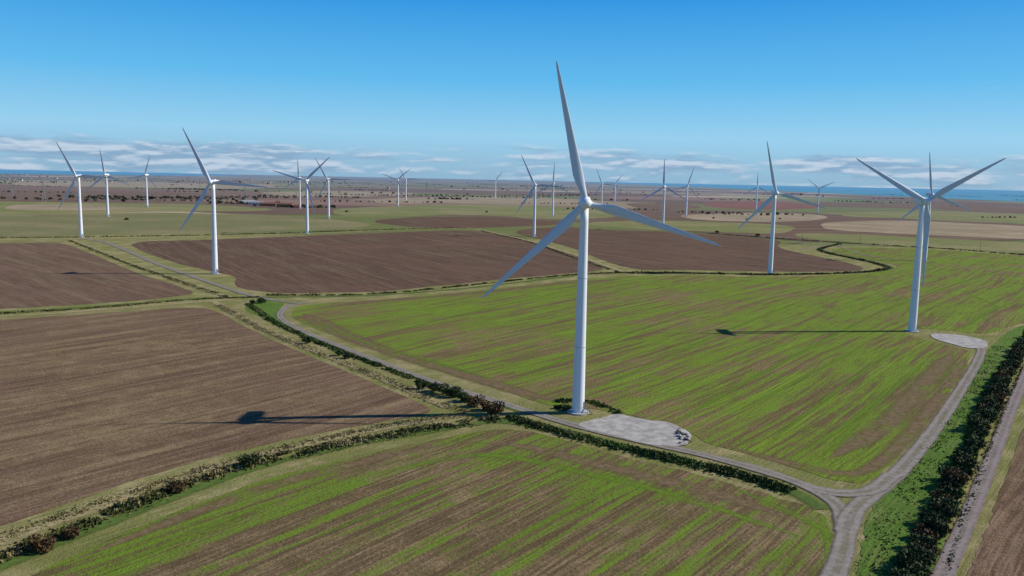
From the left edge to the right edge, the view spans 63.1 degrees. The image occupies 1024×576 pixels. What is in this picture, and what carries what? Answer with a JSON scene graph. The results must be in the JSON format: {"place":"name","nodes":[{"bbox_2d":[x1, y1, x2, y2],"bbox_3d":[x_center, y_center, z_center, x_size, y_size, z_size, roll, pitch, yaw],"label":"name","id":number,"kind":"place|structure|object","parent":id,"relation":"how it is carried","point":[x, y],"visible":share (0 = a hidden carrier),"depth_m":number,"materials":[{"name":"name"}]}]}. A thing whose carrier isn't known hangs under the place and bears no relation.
{"place":"outdoors","nodes":[
{"label":"outdoors","id":0,"kind":"place"},
{"bbox_2d":[7,204,139,209],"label":"stubble field","id":1,"kind":"structure","parent":0,"point":[46,207],"depth_m":1726.88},
{"bbox_2d":[0,242,192,308],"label":"ploughed field","id":2,"kind":"structure","parent":0,"point":[38,274],"depth_m":586.60,"materials":[{"name":"soil"}]},
{"bbox_2d":[0,190,227,199],"bbox_3d":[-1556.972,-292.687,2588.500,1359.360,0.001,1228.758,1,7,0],"label":"bare field","id":3,"kind":"structure","parent":0,"point":[28,194],"depth_m":2697.71,"materials":[{"name":"soil"}]},
{"bbox_2d":[0,169,232,175],"bbox_3d":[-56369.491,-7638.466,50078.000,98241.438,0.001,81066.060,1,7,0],"label":"sea","id":4,"kind":"structure","parent":0,"point":[4,171],"depth_m":27331.26,"materials":[{"name":"liquid"}]},
{"bbox_2d":[0,299,232,316],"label":"dry bank","id":5,"kind":"structure","parent":0,"point":[110,309],"depth_m":465.20,"materials":[{"name":"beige plant"}]},
{"bbox_2d":[0,295,259,313],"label":"ditch reeds","id":6,"kind":"object","parent":5,"relation":"on","point":[116,305],"visible":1,"depth_m":479.82,"materials":[{"name":"green plant"}]},
{"bbox_2d":[0,201,270,213],"bbox_3d":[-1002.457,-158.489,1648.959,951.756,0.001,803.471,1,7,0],"label":"pasture","id":7,"kind":"structure","parent":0,"point":[4,205],"depth_m":1806.92,"materials":[{"name":"plant"}]},
{"bbox_2d":[128,155,157,206],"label":"wind turbine","id":8,"kind":"object","parent":7,"relation":"on","point":[145,174],"visible":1,"depth_m":1803.05,"materials":[{"name":"white paint"}]},
{"bbox_2d":[0,180,271,188],"bbox_3d":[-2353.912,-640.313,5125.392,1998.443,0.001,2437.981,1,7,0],"label":"stubble field","id":9,"kind":"structure","parent":0,"point":[121,184],"depth_m":4803.19,"materials":[{"name":"soil"}]},
{"bbox_2d":[68,238,231,296],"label":"dry bank","id":10,"kind":"structure","parent":0,"point":[77,241],"depth_m":726.21,"materials":[{"name":"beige plant"}]},
{"bbox_2d":[68,240,228,296],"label":"ditch reeds","id":11,"kind":"object","parent":10,"relation":"on","point":[156,273],"visible":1,"depth_m":646.14,"materials":[{"name":"green plant"}]},
{"bbox_2d":[0,212,369,236],"bbox_3d":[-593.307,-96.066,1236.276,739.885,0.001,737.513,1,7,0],"label":"pasture","id":12,"kind":"structure","parent":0,"point":[67,224],"depth_m":1256.09,"materials":[{"name":"plant"}]},
{"bbox_2d":[85,148,127,216],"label":"wind turbine","id":13,"kind":"object","parent":12,"relation":"on","point":[107,200],"visible":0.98,"depth_m":1400.80,"materials":[{"name":"white paint"}]},
{"bbox_2d":[79,238,297,302],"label":"farm track","id":14,"kind":"structure","parent":0,"point":[170,268],"depth_m":644.48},
{"bbox_2d":[0,308,430,526],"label":"ploughed field","id":15,"kind":"structure","parent":0,"point":[91,404],"depth_m":285.80,"materials":[{"name":"soil"}]},
{"bbox_2d":[0,228,456,240],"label":"dry bank","id":16,"kind":"structure","parent":0,"point":[233,235],"depth_m":1040.96,"materials":[{"name":"beige plant"}]},
{"bbox_2d":[1,227,464,237],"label":"ditch reeds","id":17,"kind":"object","parent":16,"relation":"on","point":[224,234],"visible":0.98,"depth_m":1055.32,"materials":[{"name":"green plant"}]},
{"bbox_2d":[0,412,469,545],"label":"dry bank","id":18,"kind":"structure","parent":0,"point":[32,529],"depth_m":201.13,"materials":[{"name":"beige plant"}]},
{"bbox_2d":[0,414,501,562],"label":"ditch reeds","id":19,"kind":"object","parent":18,"relation":"on","point":[121,507],"visible":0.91,"depth_m":212.63,"materials":[{"name":"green plant"}]},
{"bbox_2d":[0,420,499,569],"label":"grass bank","id":20,"kind":"structure","parent":0,"point":[105,523],"depth_m":199.75,"materials":[{"name":"plant"}]},
{"bbox_2d":[245,299,282,325],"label":"grass meadow","id":21,"kind":"structure","parent":0,"point":[270,307],"depth_m":484.54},
{"bbox_2d":[1,276,570,311],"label":"grass bank","id":22,"kind":"structure","parent":0,"point":[320,296],"depth_m":539.71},
{"bbox_2d":[266,271,626,295],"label":"ditch reeds","id":23,"kind":"object","parent":22,"relation":"on","point":[343,294],"visible":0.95,"depth_m":578.44,"materials":[{"name":"green plant"}]},
{"bbox_2d":[263,191,415,196],"bbox_3d":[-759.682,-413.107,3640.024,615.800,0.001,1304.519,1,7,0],"label":"stubble field","id":24,"kind":"structure","parent":0,"point":[314,193],"depth_m":3596.96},
{"bbox_2d":[212,301,472,412],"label":"dry grass","id":25,"kind":"structure","parent":0,"point":[320,352],"depth_m":347.45,"materials":[{"name":"plant"}]},
{"bbox_2d":[131,230,601,292],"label":"ploughed field","id":26,"kind":"structure","parent":0,"point":[368,262],"depth_m":775.18,"materials":[{"name":"soil"}]},
{"bbox_2d":[267,314,518,411],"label":"grass bank","id":27,"kind":"structure","parent":0,"point":[490,401],"depth_m":283.98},
{"bbox_2d":[245,303,503,413],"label":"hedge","id":28,"kind":"object","parent":27,"relation":"on","point":[260,311],"visible":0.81,"depth_m":376.68,"materials":[{"name":"plant"}]},
{"bbox_2d":[33,429,832,575],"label":"stubble crop field","id":29,"kind":"structure","parent":0,"point":[478,507],"depth_m":185.96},
{"bbox_2d":[100,491,306,573],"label":"sown strip","id":30,"kind":"object","parent":29,"relation":"on","point":[241,513],"visible":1,"depth_m":186.51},
{"bbox_2d":[67,441,456,562],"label":"headland","id":31,"kind":"structure","parent":29,"relation":"on","point":[176,519],"depth_m":196.87,"materials":[{"name":"soil"}]},
{"bbox_2d":[284,481,452,550],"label":"sown strip","id":32,"kind":"object","parent":29,"relation":"on","point":[397,503],"visible":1,"depth_m":198.29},
{"bbox_2d":[472,492,602,562],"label":"sown strip","id":33,"kind":"object","parent":29,"relation":"on","point":[566,510],"visible":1,"depth_m":193.79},
{"bbox_2d":[376,453,812,540],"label":"sown strip","id":34,"kind":"object","parent":29,"relation":"on","point":[626,482],"visible":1,"depth_m":216.85,"materials":[{"name":"plant"}]},
{"bbox_2d":[496,443,808,525],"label":"headland","id":35,"kind":"structure","parent":29,"relation":"on","point":[671,482],"depth_m":218.92,"materials":[{"name":"soil"}]},
{"bbox_2d":[721,480,830,553],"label":"sown strip","id":36,"kind":"object","parent":29,"relation":"on","point":[827,544],"visible":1,"depth_m":189.57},
{"bbox_2d":[375,216,559,227],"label":"bare field","id":37,"kind":"structure","parent":0,"point":[452,222],"depth_m":1470.13,"materials":[{"name":"soil"}]},
{"bbox_2d":[333,205,616,218],"bbox_3d":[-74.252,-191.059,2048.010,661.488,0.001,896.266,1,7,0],"label":"pasture","id":38,"kind":"structure","parent":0,"point":[543,212],"depth_m":1949.41,"materials":[{"name":"plant"}]},
{"bbox_2d":[383,168,410,206],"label":"wind turbine","id":39,"kind":"object","parent":38,"relation":"on","point":[398,187],"visible":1,"depth_m":2167.59,"materials":[{"name":"white paint"}]},
{"bbox_2d":[537,162,569,216],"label":"wind turbine","id":40,"kind":"object","parent":38,"relation":"on","point":[553,184],"visible":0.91,"depth_m":1763.15,"materials":[{"name":"white paint"}]},
{"bbox_2d":[375,197,594,204],"bbox_3d":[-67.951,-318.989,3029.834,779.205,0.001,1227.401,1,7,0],"label":"stubble field","id":41,"kind":"structure","parent":0,"point":[512,200],"depth_m":2941.61,"materials":[{"name":"plant"}]},
{"bbox_2d":[0,233,1023,575],"bbox_3d":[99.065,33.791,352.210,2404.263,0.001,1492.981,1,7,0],"label":"verge grassland","id":42,"kind":"structure","parent":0,"point":[66,551],"depth_m":274.43,"materials":[{"name":"green plant"}]},
{"bbox_2d":[56,142,111,237],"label":"wind turbine","id":43,"kind":"object","parent":42,"relation":"on","point":[79,176],"visible":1,"depth_m":955.55,"materials":[{"name":"white paint"}]},
{"bbox_2d":[179,127,267,274],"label":"wind turbine","id":44,"kind":"object","parent":42,"relation":"on","point":[215,270],"visible":1,"depth_m":631.57,"materials":[{"name":"white paint"}]},
{"bbox_2d":[482,61,719,415],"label":"wind turbine","id":45,"kind":"object","parent":42,"relation":"on","point":[586,203],"visible":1,"depth_m":267.38,"materials":[{"name":"white paint"}]},
{"bbox_2d":[578,414,692,445],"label":"hardstanding","id":46,"kind":"structure","parent":42,"relation":"on","point":[648,431],"depth_m":260.62,"materials":[{"name":"gravel"}]},
{"bbox_2d":[675,428,691,442],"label":"rubble pile","id":47,"kind":"object","parent":46,"relation":"on","point":[680,434],"visible":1,"depth_m":254.09,"materials":[{"name":"stone"}]},
{"bbox_2d":[738,142,826,273],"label":"wind turbine","id":48,"kind":"object","parent":42,"relation":"on","point":[775,192],"visible":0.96,"depth_m":713.57,"materials":[{"name":"white paint"}]},
{"bbox_2d":[794,233,1023,253],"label":"pasture","id":49,"kind":"structure","parent":42,"relation":"on","point":[1001,246],"depth_m":1200.92,"materials":[{"name":"plant"}]},
{"bbox_2d":[856,158,1005,332],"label":"wind turbine","id":50,"kind":"object","parent":42,"relation":"on","point":[924,219],"visible":1,"depth_m":440.57,"materials":[{"name":"white paint"}]},
{"bbox_2d":[898,153,970,260],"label":"wind turbine","id":51,"kind":"object","parent":42,"relation":"on","point":[931,194],"visible":0.66,"depth_m":877.54,"materials":[{"name":"white paint"}]},
{"bbox_2d":[856,325,1023,575],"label":"grass verge","id":52,"kind":"object","parent":42,"relation":"on","point":[890,499],"depth_m":211.48,"materials":[{"name":"plant"}]},
{"bbox_2d":[850,346,1006,575],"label":"verge weeds","id":53,"kind":"object","parent":52,"relation":"on","point":[884,548],"visible":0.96,"depth_m":224.49,"materials":[{"name":"green plant"}]},
{"bbox_2d":[919,365,1011,575],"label":"verge weeds","id":54,"kind":"object","parent":52,"relation":"on","point":[966,436],"visible":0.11,"depth_m":233.10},
{"bbox_2d":[945,367,1023,574],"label":"verge weeds","id":55,"kind":"object","parent":52,"relation":"on","point":[984,456],"visible":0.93,"depth_m":242.17,"materials":[{"name":"green plant"}]},
{"bbox_2d":[889,329,1023,575],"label":"hedgerow","id":56,"kind":"object","parent":42,"relation":"on","point":[919,549],"visible":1,"depth_m":212.87,"materials":[{"name":"green plant"}]},
{"bbox_2d":[932,333,986,348],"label":"hardstanding","id":57,"kind":"structure","parent":42,"relation":"on","point":[966,341],"depth_m":425.12,"materials":[{"name":"gravel"}]},
{"bbox_2d":[930,369,1023,575],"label":"country lane","id":58,"kind":"structure","parent":42,"relation":"on","point":[999,439],"depth_m":211.79,"materials":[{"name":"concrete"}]},
{"bbox_2d":[0,173,1023,247],"bbox_3d":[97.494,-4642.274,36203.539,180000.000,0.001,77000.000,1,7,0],"label":"ground","id":59,"kind":"structure","parent":0,"point":[382,184],"depth_m":3298.43,"materials":[{"name":"plant"}]},
{"bbox_2d":[28,533,56,552],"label":"hawthorn bush","id":60,"kind":"object","parent":59,"relation":"on","point":[39,545],"visible":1,"depth_m":168.49,"materials":[{"name":"brown plant"}]},
{"bbox_2d":[61,526,79,539],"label":"hawthorn bush","id":61,"kind":"object","parent":59,"relation":"on","point":[72,532],"visible":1,"depth_m":174.35,"materials":[{"name":"brown plant"}]},
{"bbox_2d":[165,481,184,492],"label":"hawthorn bush","id":62,"kind":"object","parent":59,"relation":"on","point":[178,487],"visible":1,"depth_m":200.87,"materials":[{"name":"brown plant"}]},
{"bbox_2d":[237,453,261,466],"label":"hawthorn bush","id":63,"kind":"object","parent":59,"relation":"on","point":[246,459],"visible":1,"depth_m":219.43,"materials":[{"name":"green plant"}]},
{"bbox_2d":[283,159,314,208],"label":"wind turbine","id":64,"kind":"object","parent":59,"relation":"on","point":[299,187],"visible":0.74,"depth_m":1906.04,"materials":[{"name":"white paint"}]},
{"bbox_2d":[272,157,329,233],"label":"wind turbine","id":65,"kind":"object","parent":59,"relation":"on","point":[307,192],"visible":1,"depth_m":1085.91,"materials":[{"name":"white paint"}]},
{"bbox_2d":[315,158,350,218],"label":"wind turbine","id":66,"kind":"object","parent":59,"relation":"on","point":[328,209],"visible":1,"depth_m":1487.95,"materials":[{"name":"white paint"}]},
{"bbox_2d":[415,378,429,388],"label":"hawthorn bush","id":67,"kind":"object","parent":59,"relation":"on","point":[420,383],"visible":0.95,"depth_m":304.63,"materials":[{"name":"green plant"}]},
{"bbox_2d":[435,382,449,394],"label":"hawthorn bush","id":68,"kind":"object","parent":59,"relation":"on","point":[440,387],"visible":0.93,"depth_m":297.89,"materials":[{"name":"green plant"}]},
{"bbox_2d":[445,386,463,396],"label":"hawthorn bush","id":69,"kind":"object","parent":59,"relation":"on","point":[454,390],"visible":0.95,"depth_m":294.26,"materials":[{"name":"green plant"}]},
{"bbox_2d":[458,391,470,400],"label":"hawthorn bush","id":70,"kind":"object","parent":59,"relation":"on","point":[463,396],"visible":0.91,"depth_m":288.62,"materials":[{"name":"green plant"}]},
{"bbox_2d":[467,394,485,406],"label":"hawthorn bush","id":71,"kind":"object","parent":59,"relation":"on","point":[474,400],"visible":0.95,"depth_m":282.88,"materials":[{"name":"brown plant"}]},
{"bbox_2d":[480,399,489,410],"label":"hawthorn bush","id":72,"kind":"object","parent":59,"relation":"on","point":[485,403],"visible":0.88,"depth_m":278.11,"materials":[{"name":"green plant"}]},
{"bbox_2d":[485,400,504,414],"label":"hawthorn bush","id":73,"kind":"object","parent":59,"relation":"on","point":[491,407],"visible":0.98,"depth_m":272.42,"materials":[{"name":"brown plant"}]},
{"bbox_2d":[1,174,1015,217],"bbox_3d":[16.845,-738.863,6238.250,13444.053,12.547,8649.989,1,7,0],"label":"distant trees","id":74,"kind":"object","parent":59,"relation":"on","point":[94,197],"visible":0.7,"depth_m":2706.85,"materials":[{"name":"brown plant"}]},
{"bbox_2d":[517,155,566,236],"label":"wind turbine","id":75,"kind":"object","parent":59,"relation":"on","point":[534,208],"visible":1,"depth_m":1126.87,"materials":[{"name":"white paint"}]},
{"bbox_2d":[640,159,687,229],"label":"wind turbine","id":76,"kind":"object","parent":59,"relation":"on","point":[663,209],"visible":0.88,"depth_m":1352.35,"materials":[{"name":"white paint"}]},
{"bbox_2d":[0,0,1023,190],"label":"sky","id":77,"kind":"structure","parent":0,"point":[436,89],"materials":[{"name":"blue"}]},
{"bbox_2d":[447,191,594,195],"bbox_3d":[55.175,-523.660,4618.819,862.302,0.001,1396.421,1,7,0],"label":"bare field","id":78,"kind":"structure","parent":0,"point":[506,193],"depth_m":4548.91,"materials":[{"name":"soil"}]},
{"bbox_2d":[476,229,624,271],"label":"dry bank","id":79,"kind":"structure","parent":0,"point":[597,262],"depth_m":907.52,"materials":[{"name":"beige plant"}]},
{"bbox_2d":[479,230,618,271],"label":"ditch reeds","id":80,"kind":"object","parent":79,"relation":"on","point":[562,253],"visible":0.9,"depth_m":905.21,"materials":[{"name":"green plant"}]},
{"bbox_2d":[277,302,856,575],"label":"farm track","id":81,"kind":"structure","parent":0,"point":[839,560],"depth_m":227.06,"materials":[{"name":"gravel"}]},
{"bbox_2d":[292,247,1023,482],"bbox_3d":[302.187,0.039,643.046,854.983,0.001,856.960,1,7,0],"label":"crop field","id":82,"kind":"structure","parent":0,"point":[508,342],"depth_m":409.56,"materials":[{"name":"plant"}]},
{"bbox_2d":[319,322,501,381],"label":"sown strip","id":83,"kind":"object","parent":82,"relation":"on","point":[396,352],"visible":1,"depth_m":369.76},
{"bbox_2d":[303,313,570,402],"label":"headland","id":84,"kind":"structure","parent":82,"relation":"on","point":[449,370],"depth_m":345.91,"materials":[{"name":"soil"}]},
{"bbox_2d":[316,279,616,307],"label":"headland","id":85,"kind":"structure","parent":82,"relation":"on","point":[460,294],"depth_m":555.47,"materials":[{"name":"soil"}]},
{"bbox_2d":[376,291,565,335],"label":"sown strip","id":86,"kind":"object","parent":82,"relation":"on","point":[483,309],"visible":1,"depth_m":489.79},
{"bbox_2d":[552,397,624,414],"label":"verge weeds","id":87,"kind":"object","parent":82,"relation":"on","point":[594,402],"visible":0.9,"depth_m":289.35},
{"bbox_2d":[510,303,718,381],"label":"sown strip","id":88,"kind":"object","parent":82,"relation":"on","point":[624,335],"visible":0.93,"depth_m":422.84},
{"bbox_2d":[594,302,796,389],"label":"sown strip","id":89,"kind":"object","parent":82,"relation":"on","point":[701,341],"visible":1,"depth_m":405.56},
{"bbox_2d":[671,318,866,423],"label":"sown strip","id":90,"kind":"object","parent":82,"relation":"on","point":[723,394],"visible":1,"depth_m":355.45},
{"bbox_2d":[731,350,854,413],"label":"sown strip","id":91,"kind":"object","parent":82,"relation":"on","point":[799,379],"visible":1,"depth_m":334.52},
{"bbox_2d":[768,348,896,441],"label":"sown strip","id":92,"kind":"object","parent":82,"relation":"on","point":[841,387],"visible":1,"depth_m":312.78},
{"bbox_2d":[709,358,966,475],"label":"headland","id":93,"kind":"structure","parent":82,"relation":"on","point":[929,410],"depth_m":257.63,"materials":[{"name":"plant"}]},
{"bbox_2d":[793,381,897,455],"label":"sown strip","id":94,"kind":"object","parent":82,"relation":"on","point":[866,408],"visible":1,"depth_m":282.64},
{"bbox_2d":[826,353,952,459],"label":"headland","id":95,"kind":"structure","parent":82,"relation":"on","point":[903,407],"depth_m":289.80,"materials":[{"name":"soil"}]},
{"bbox_2d":[860,267,1010,319],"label":"sown strip","id":96,"kind":"object","parent":82,"relation":"on","point":[930,292],"visible":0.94,"depth_m":624.97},
{"bbox_2d":[493,420,829,509],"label":"grass bank","id":97,"kind":"structure","parent":0,"point":[812,502],"depth_m":208.70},
{"bbox_2d":[503,414,796,494],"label":"hedge","id":98,"kind":"object","parent":97,"relation":"on","point":[765,482],"visible":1,"depth_m":234.66,"materials":[{"name":"plant"}]},
{"bbox_2d":[627,203,701,208],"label":"bare field","id":99,"kind":"structure","parent":0,"point":[658,206],"depth_m":2743.83,"materials":[{"name":"soil"}]},
{"bbox_2d":[514,227,863,271],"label":"ploughed field","id":100,"kind":"structure","parent":0,"point":[655,250],"depth_m":932.03,"materials":[{"name":"soil"}]},
{"bbox_2d":[588,221,792,233],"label":"pasture","id":101,"kind":"structure","parent":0,"point":[721,227],"depth_m":1492.53,"materials":[{"name":"plant"}]},
{"bbox_2d":[679,213,831,221],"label":"stubble field","id":102,"kind":"structure","parent":0,"point":[764,217],"depth_m":1966.11,"materials":[{"name":"plant"}]},
{"bbox_2d":[672,168,699,216],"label":"wind turbine","id":103,"kind":"object","parent":102,"relation":"on","point":[687,186],"visible":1,"depth_m":1909.27,"materials":[{"name":"white paint"}]},
{"bbox_2d":[703,202,816,209],"bbox_3d":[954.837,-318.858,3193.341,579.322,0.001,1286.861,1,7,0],"label":"red field","id":104,"kind":"structure","parent":0,"point":[752,205],"depth_m":3064.94,"materials":[{"name":"brown soil"}]},
{"bbox_2d":[591,182,1023,201],"bbox_3d":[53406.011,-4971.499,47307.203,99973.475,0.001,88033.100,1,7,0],"label":"sea","id":105,"kind":"structure","parent":0,"point":[994,195],"depth_m":16397.35,"materials":[{"name":"liquid"}]},
{"bbox_2d":[695,245,1020,273],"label":"grass bank","id":106,"kind":"structure","parent":0,"point":[866,259],"depth_m":903.55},
{"bbox_2d":[627,243,890,274],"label":"ditch reeds","id":107,"kind":"object","parent":106,"relation":"on","point":[884,268],"visible":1,"depth_m":733.12,"materials":[{"name":"green plant"}]},
{"bbox_2d":[815,472,901,496],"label":"farm track","id":108,"kind":"structure","parent":0,"point":[883,481],"depth_m":213.14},
{"bbox_2d":[791,241,1012,250],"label":"dry bank","id":109,"kind":"structure","parent":0,"point":[889,245],"depth_m":1090.61,"materials":[{"name":"beige plant"}]},
{"bbox_2d":[710,233,1023,254],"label":"ditch reeds","id":110,"kind":"object","parent":109,"relation":"on","point":[865,244],"visible":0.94,"depth_m":1129.13,"materials":[{"name":"green plant"}]},
{"bbox_2d":[834,347,985,534],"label":"farm track","id":111,"kind":"structure","parent":0,"point":[850,516],"depth_m":242.95,"materials":[{"name":"gravel"}]},
{"bbox_2d":[803,202,1023,211],"bbox_3d":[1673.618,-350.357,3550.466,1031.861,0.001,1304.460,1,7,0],"label":"bare field","id":112,"kind":"structure","parent":0,"point":[912,206],"depth_m":3458.99,"materials":[{"name":"soil"}]},
{"bbox_2d":[820,221,1023,238],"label":"stubble field","id":113,"kind":"structure","parent":0,"point":[967,229],"depth_m":1594.20,"materials":[{"name":"plant"}]},
{"bbox_2d":[843,211,1023,222],"bbox_3d":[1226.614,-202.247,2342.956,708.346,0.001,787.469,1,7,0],"label":"pasture","id":114,"kind":"structure","parent":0,"point":[962,216],"depth_m":2326.69,"materials":[{"name":"plant"}]},
{"bbox_2d":[967,427,1023,575],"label":"harrowed field","id":115,"kind":"structure","parent":0,"point":[1001,549],"depth_m":189.12,"materials":[{"name":"soil"}]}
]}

